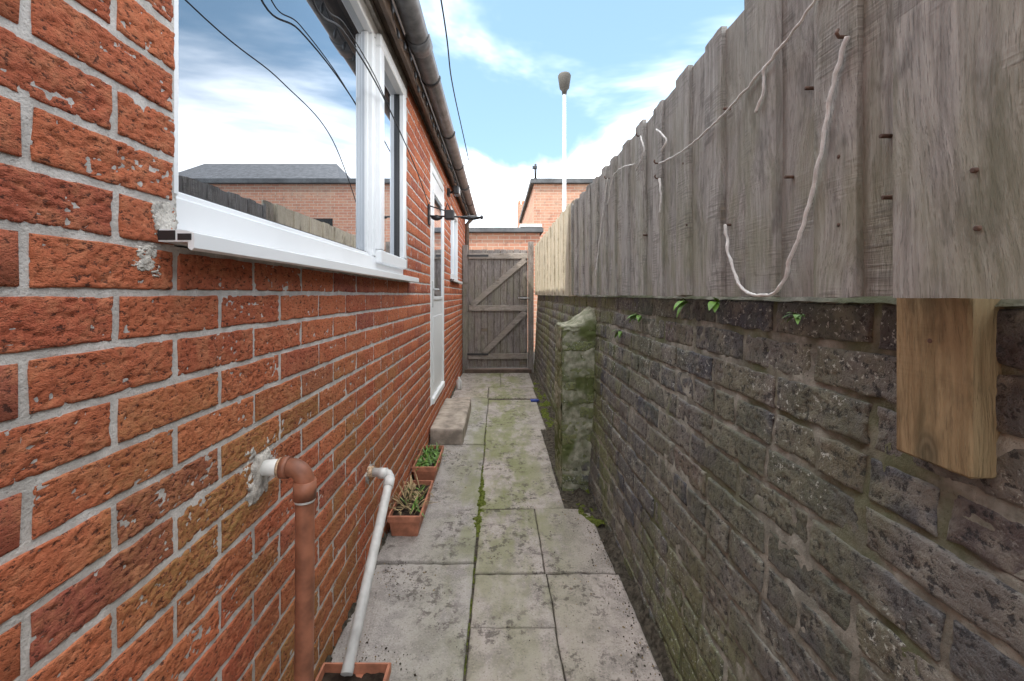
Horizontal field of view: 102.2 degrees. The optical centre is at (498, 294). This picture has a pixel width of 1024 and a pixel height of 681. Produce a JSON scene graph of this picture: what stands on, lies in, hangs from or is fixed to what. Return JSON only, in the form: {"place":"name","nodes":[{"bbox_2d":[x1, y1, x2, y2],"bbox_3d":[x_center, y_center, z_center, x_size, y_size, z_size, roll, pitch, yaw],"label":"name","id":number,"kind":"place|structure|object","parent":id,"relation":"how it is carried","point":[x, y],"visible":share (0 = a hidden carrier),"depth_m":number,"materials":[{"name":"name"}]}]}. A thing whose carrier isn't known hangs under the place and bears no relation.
{"place":"outdoors","nodes":[
{"label":"outdoors","id":0,"kind":"place"},
{"bbox_2d":[317,373,666,680],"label":"paved path","id":1,"kind":"structure","parent":0,"point":[517,572],"depth_m":1.71,"materials":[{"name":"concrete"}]},
{"bbox_2d":[315,662,390,680],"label":"plant trough","id":2,"kind":"object","parent":1,"relation":"on","point":[365,671],"visible":0.95,"depth_m":1.21,"materials":[{"name":"ceramic"}]},
{"bbox_2d":[341,464,394,675],"bbox_3d":[-0.452,0.905,1.501,0.132,0.410,0.634,0,0,-12],"label":"white waste pipe","id":3,"kind":"object","parent":2,"relation":"on","point":[388,477],"visible":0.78,"depth_m":1.41,"materials":[{"name":"white plastic"}]},
{"bbox_2d":[387,473,435,535],"bbox_3d":[-0.438,1.085,2.195,0.297,0.183,0.442,0,0,12],"label":"plant trough","id":4,"kind":"object","parent":1,"relation":"on","point":[406,516],"visible":0.98,"depth_m":2.10,"materials":[{"name":"ceramic"}]},
{"bbox_2d":[412,442,446,482],"bbox_3d":[-0.458,1.110,2.741,0.228,0.135,0.414,0,0,0],"label":"plant trough","id":5,"kind":"object","parent":1,"relation":"on","point":[426,465],"visible":1,"depth_m":2.66,"materials":[{"name":"ceramic"}]},
{"bbox_2d":[430,397,470,444],"bbox_3d":[-0.411,1.127,3.750,0.277,0.154,1.003,0,0,0],"label":"concrete doorstep","id":6,"kind":"object","parent":1,"relation":"on","point":[449,426],"visible":0.98,"depth_m":3.43,"materials":[{"name":"grey concrete"}]},
{"bbox_2d":[456,377,461,389],"bbox_3d":[-0.490,1.105,5.150,0.070,0.150,0.070,0,0,0],"label":"plastic bottle","id":7,"kind":"object","parent":1,"relation":"on","point":[459,384],"visible":1,"depth_m":5.12,"materials":[{"name":"white plastic"}]},
{"bbox_2d":[464,418,486,674],"bbox_3d":[-0.105,1.186,2.900,0.130,0.045,3.600,0,0,0],"label":"moss","id":8,"kind":"object","parent":1,"relation":"on","point":[480,503],"visible":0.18,"depth_m":2.17,"materials":[{"name":"green plant"}]},
{"bbox_2d":[462,242,533,372],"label":"wooden gate","id":9,"kind":"structure","parent":1,"relation":"on","point":[497,307],"depth_m":6.28,"materials":[{"name":"grey wood"}]},
{"bbox_2d":[346,403,659,680],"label":"debris","id":10,"kind":"object","parent":1,"relation":"on","point":[638,654],"visible":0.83,"depth_m":1.65,"materials":[{"name":"soil"}]},
{"bbox_2d":[533,382,604,526],"bbox_3d":[0.440,1.187,3.850,0.280,0.081,3.500,0,0,0],"label":"moss","id":11,"kind":"object","parent":1,"relation":"on","point":[591,519],"visible":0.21,"depth_m":3.74,"materials":[{"name":"green plant"}]},
{"bbox_2d":[554,306,596,490],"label":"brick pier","id":12,"kind":"structure","parent":1,"relation":"on","point":[575,348],"depth_m":2.50,"materials":[{"name":"grey stone"}]},
{"bbox_2d":[531,372,676,680],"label":"dirt verge","id":13,"kind":"structure","parent":1,"relation":"on","point":[633,592],"depth_m":1.69,"materials":[{"name":"brown soil"}]},
{"bbox_2d":[468,352,534,367],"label":"back lane","id":14,"kind":"structure","parent":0,"point":[500,367],"depth_m":6.78,"materials":[{"name":"concrete"}]},
{"bbox_2d":[558,71,570,210],"bbox_3d":[1.520,-1.945,9.500,0.299,6.330,0.299,0,0,0],"label":"street lamp","id":15,"kind":"object","parent":14,"relation":"on","point":[564,77],"visible":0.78,"depth_m":9.46,"materials":[{"name":"metal"}]},
{"bbox_2d":[469,224,542,350],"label":"brick garage","id":16,"kind":"structure","parent":0,"point":[507,238],"depth_m":8.60,"materials":[{"name":"brick"}]},
{"bbox_2d":[519,164,593,238],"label":"brick warehouse","id":17,"kind":"structure","parent":0,"point":[542,204],"depth_m":11.00,"materials":[{"name":"brick"}]},
{"bbox_2d":[419,0,743,226],"label":"sky","id":18,"kind":"structure","parent":0,"point":[622,58],"materials":[{"name":"blue"}]},
{"bbox_3d":[-1.496,-1.821,2.682,2.092,0.931,8.568,0,0,0],"label":"extension roof","id":19,"kind":"object","parent":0,"visible":0},
{"bbox_2d":[372,0,468,215],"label":"fascia board","id":20,"kind":"object","parent":19,"relation":"attached to","point":[383,9],"visible":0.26,"depth_m":2.41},
{"bbox_2d":[389,0,469,214],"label":"string lights","id":21,"kind":"object","parent":20,"relation":"attached to","point":[405,49],"visible":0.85,"depth_m":2.41,"materials":[{"name":"black plastic"}]},
{"label":"ground","id":22,"kind":"structure","parent":0,"visible":0},
{"bbox_2d":[0,0,464,680],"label":"mortar wall","id":23,"kind":"structure","parent":22,"relation":"on","point":[24,230],"depth_m":0.65,"materials":[{"name":"grey concrete"}]},
{"bbox_2d":[0,0,464,680],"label":"brickwork","id":24,"kind":"object","parent":23,"relation":"attached to","point":[34,574],"visible":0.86,"depth_m":0.67,"materials":[{"name":"red brick"}]},
{"bbox_2d":[131,243,160,276],"bbox_3d":[-0.553,-0.055,0.650,0.012,0.066,0.084,0,0,0],"label":"mortar smear","id":25,"kind":"object","parent":24,"relation":"attached to","point":[146,262],"visible":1,"depth_m":0.65},
{"bbox_2d":[150,193,178,246],"bbox_3d":[-0.553,-0.120,0.678,0.013,0.108,0.072,0,0,0],"label":"mortar smear","id":26,"kind":"object","parent":24,"relation":"attached to","point":[164,217],"visible":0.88,"depth_m":0.68},
{"bbox_2d":[428,203,482,225],"bbox_3d":[-0.334,-0.633,3.242,0.431,0.176,0.064,0,0,0],"label":"washing line bracket","id":27,"kind":"object","parent":24,"relation":"attached to","point":[449,214],"visible":1,"depth_m":3.23,"materials":[{"name":"grey metal"}]},
{"bbox_2d":[241,437,316,680],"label":"brown waste pipe","id":28,"kind":"object","parent":23,"relation":"attached to","point":[266,464],"visible":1,"depth_m":0.95,"materials":[{"name":"brown plastic"}]},
{"bbox_2d":[157,229,418,282],"bbox_3d":[-0.556,-0.091,1.613,0.128,0.040,1.894,0,0,0],"label":"window sill","id":29,"kind":"structure","parent":23,"relation":"attached to","point":[195,241],"depth_m":0.84,"materials":[{"name":"white plastic"}]},
{"bbox_2d":[174,0,405,274],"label":"window frame","id":30,"kind":"object","parent":23,"relation":"in","point":[197,215],"visible":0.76,"depth_m":1.87,"materials":[{"name":"white plastic"}]},
{"bbox_2d":[179,0,396,255],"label":"window glass","id":31,"kind":"object","parent":30,"relation":"in","point":[271,110],"visible":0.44,"depth_m":1.15,"materials":[{"name":"clear glass"}]},
{"bbox_2d":[179,94,399,256],"bbox_3d":[-0.594,-0.684,1.568,0.043,1.062,1.652,0,0,0],"label":"window gasket","id":32,"kind":"object","parent":30,"relation":"attached to","point":[398,177],"depth_m":2.39,"materials":[{"name":"black rubber"}]},
{"bbox_2d":[394,0,476,249],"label":"gutter","id":33,"kind":"object","parent":23,"relation":"attached to","point":[417,35],"visible":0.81,"depth_m":2.48,"materials":[{"name":"plastic"}]},
{"bbox_2d":[430,162,444,405],"bbox_3d":[-0.553,-0.085,3.750,0.095,1.985,0.814,0,0,0],"label":"back door","id":34,"kind":"structure","parent":23,"relation":"in","point":[437,383],"depth_m":3.67,"materials":[{"name":"white plastic"}]},
{"bbox_2d":[447,186,459,196],"bbox_3d":[-0.483,-1.110,4.460,0.132,0.100,0.140,0,0,0],"label":"security light","id":35,"kind":"object","parent":23,"relation":"attached to","point":[456,191],"visible":1,"depth_m":4.42,"materials":[{"name":"black plastic"}]},
{"bbox_2d":[440,0,480,215],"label":"washing line","id":36,"kind":"object","parent":23,"relation":"attached to","point":[453,90],"visible":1,"depth_m":1.90,"materials":[{"name":"black plastic"}]},
{"bbox_3d":[-0.608,-0.149,4.123,0.104,2.107,3.273,0,0,0],"label":"window","id":37,"kind":"object","parent":23,"relation":"attached to","visible":0},
{"bbox_2d":[322,0,395,123],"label":"overhead cable","id":38,"kind":"object","parent":37,"relation":"attached to","point":[360,50],"visible":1,"depth_m":1.56,"materials":[{"name":"black rubber"}]},
{"bbox_2d":[312,0,429,208],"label":"overhead cable","id":39,"kind":"object","parent":37,"relation":"attached to","point":[331,21],"visible":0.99,"depth_m":1.66,"materials":[{"name":"black rubber"}]},
{"bbox_2d":[451,207,457,279],"bbox_3d":[-0.585,-0.625,5.250,0.050,0.861,0.932,0,0,0],"label":"window frame","id":40,"kind":"object","parent":37,"relation":"attached to","point":[454,249],"visible":0.45,"depth_m":5.56,"materials":[{"name":"white plastic"}]},
{"bbox_2d":[450,279,462,283],"bbox_3d":[-0.560,-0.166,5.254,0.120,0.040,1.072,0,0,0],"label":"window sill","id":41,"kind":"structure","parent":37,"relation":"attached to","point":[454,280],"depth_m":5.06,"materials":[{"name":"white plastic"}]},
{"bbox_3d":[0.715,0.630,2.375,0.170,1.220,7.950,0,0,0],"label":"wall","id":42,"kind":"object","parent":22,"relation":"on","visible":0},
{"bbox_2d":[535,200,575,295],"bbox_3d":[0.596,-0.366,4.720,0.080,0.754,3.163,0,0,0],"label":"timber fence","id":43,"kind":"object","parent":42,"relation":"on","point":[553,261],"visible":0.94,"depth_m":4.04,"materials":[{"name":"brown wood"}]},
{"bbox_2d":[701,297,719,311],"bbox_3d":[0.555,0.027,1.075,0.038,0.040,0.057,0,0,0],"label":"wall fern","id":44,"kind":"object","parent":42,"relation":"attached to","point":[714,305],"depth_m":1.06,"materials":[{"name":"green plant"}]},
{"bbox_2d":[534,295,1023,680],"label":"old bricks","id":45,"kind":"object","parent":42,"relation":"attached to","point":[989,603],"visible":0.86,"depth_m":0.83,"materials":[{"name":"grey brick"}]},
{"bbox_2d":[613,330,621,338],"bbox_3d":[0.562,0.191,1.968,0.053,0.044,0.071,0,0,0],"label":"wall fern","id":46,"kind":"object","parent":45,"relation":"attached to","point":[619,333],"depth_m":1.95,"materials":[{"name":"green plant"}]},
{"bbox_2d":[626,313,641,322],"bbox_3d":[0.558,0.099,1.713,0.063,0.045,0.083,0,0,0],"label":"wall fern","id":47,"kind":"object","parent":45,"relation":"attached to","point":[637,316],"depth_m":1.70,"materials":[{"name":"green plant"}]},
{"bbox_2d":[781,312,805,323],"bbox_3d":[0.572,0.049,0.803,0.030,0.028,0.049,0,0,0],"label":"wall fern","id":48,"kind":"object","parent":45,"relation":"attached to","point":[797,317],"depth_m":0.79,"materials":[{"name":"green plant"}]},
{"bbox_2d":[534,295,1023,680],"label":"lime mortar","id":49,"kind":"object","parent":42,"relation":"attached to","point":[951,490],"visible":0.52,"depth_m":0.80,"materials":[{"name":"grey concrete"}]},
{"bbox_2d":[546,295,1023,306],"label":"mortar capping","id":50,"kind":"object","parent":42,"relation":"on","point":[892,300],"visible":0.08,"depth_m":0.79,"materials":[{"name":"grey concrete"}]},
{"bbox_2d":[571,0,1023,478],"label":"timber fence","id":51,"kind":"object","parent":42,"relation":"on","point":[917,207],"visible":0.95,"depth_m":0.64,"materials":[{"name":"grey wood"}]},
{"bbox_2d":[595,178,607,275],"bbox_3d":[0.544,-0.340,2.188,0.010,0.476,0.266,0,0,0],"label":"white rope","id":52,"kind":"object","parent":51,"relation":"attached to","point":[601,225],"visible":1,"depth_m":2.18,"materials":[{"name":"white fabric"}]},
{"bbox_2d":[607,163,634,203],"bbox_3d":[0.544,-0.509,1.851,0.008,0.122,0.412,0,0,0],"label":"white rope","id":53,"kind":"object","parent":51,"relation":"attached to","point":[613,176],"visible":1,"depth_m":1.95,"materials":[{"name":"white fabric"}]},
{"bbox_2d":[636,136,644,170],"bbox_3d":[0.544,-0.548,1.586,0.009,0.121,0.090,0,0,0],"label":"white rope","id":54,"kind":"object","parent":51,"relation":"attached to","point":[642,153],"visible":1,"depth_m":1.56,"materials":[{"name":"white fabric"}]},
{"bbox_2d":[658,178,661,212],"bbox_3d":[0.544,-0.334,1.388,0.010,0.117,0.021,0,0,0],"label":"white rope","id":55,"kind":"object","parent":51,"relation":"attached to","point":[660,186],"visible":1,"depth_m":1.39,"materials":[{"name":"white fabric"}]},
{"bbox_2d":[656,129,666,151],"bbox_3d":[0.544,-0.521,1.380,0.010,0.096,0.082,0,0,0],"label":"white rope","id":56,"kind":"object","parent":51,"relation":"attached to","point":[663,136],"visible":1,"depth_m":1.36,"materials":[{"name":"white fabric"}]},
{"bbox_2d":[673,297,687,315],"bbox_3d":[0.552,0.040,1.242,0.036,0.062,0.061,0,0,35],"label":"wall fern","id":57,"kind":"object","parent":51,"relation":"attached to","point":[681,304],"depth_m":1.24,"materials":[{"name":"green plant"}]},
{"bbox_2d":[604,28,846,178],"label":"rope hooks","id":58,"kind":"object","parent":51,"relation":"attached to","point":[837,35],"visible":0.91,"depth_m":0.66,"materials":[{"name":"brown metal"}]},
{"bbox_2d":[658,0,816,163],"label":"white rope","id":59,"kind":"object","parent":51,"relation":"attached to","point":[761,71],"visible":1,"depth_m":0.89,"materials":[{"name":"grey fabric"}]},
{"bbox_2d":[754,42,784,111],"bbox_3d":[0.544,-0.433,0.829,0.008,0.098,0.093,0,0,0],"label":"white rope","id":60,"kind":"object","parent":51,"relation":"attached to","point":[763,85],"visible":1,"depth_m":0.84,"materials":[{"name":"white fabric"}]},
{"bbox_2d":[723,36,850,296],"bbox_3d":[0.544,-0.199,0.818,0.011,0.410,0.353,0,0,0],"label":"white rope","id":61,"kind":"object","parent":51,"relation":"attached to","point":[846,42],"visible":1,"depth_m":0.72,"materials":[{"name":"white fabric"}]},
{"bbox_3d":[-1.750,-4.720,33.500,8.900,1.400,7.600,0,0,0],"label":"roof","id":62,"kind":"object","parent":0,"visible":0},
{"bbox_2d":[517,200,523,226],"bbox_3d":[2.000,-6.320,33.500,0.900,2.600,0.800,0,0,0],"label":"chimney","id":63,"kind":"object","parent":62,"relation":"on","point":[519,207],"visible":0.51,"depth_m":33.10,"materials":[{"name":"brick"}]}
]}

